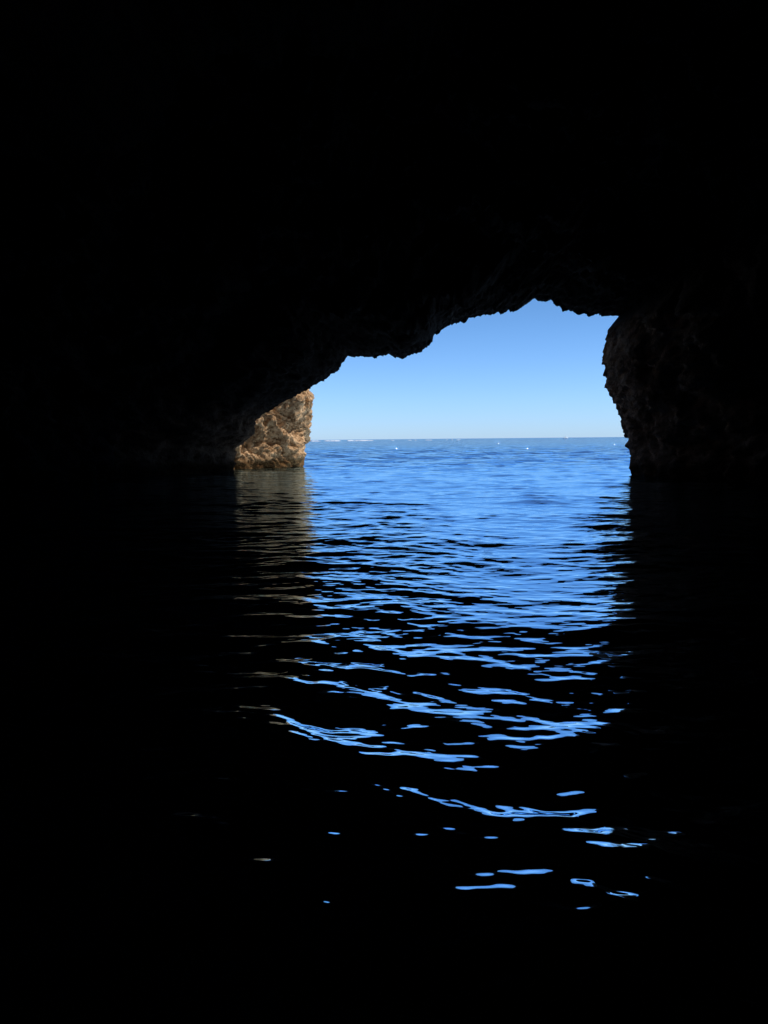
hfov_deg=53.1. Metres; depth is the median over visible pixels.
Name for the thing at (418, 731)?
sea water
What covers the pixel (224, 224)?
sea cave
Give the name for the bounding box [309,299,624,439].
sky
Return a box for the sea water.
[0,437,767,1023]
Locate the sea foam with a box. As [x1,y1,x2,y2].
[326,440,373,440]
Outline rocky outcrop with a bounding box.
[234,389,314,468]
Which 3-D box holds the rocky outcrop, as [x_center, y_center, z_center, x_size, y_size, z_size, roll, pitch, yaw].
[-16.568,-6.813,44.327,25.455,10.866,15.990,-1,5,0]
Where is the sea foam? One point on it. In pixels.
(352, 440)
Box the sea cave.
[0,0,767,486]

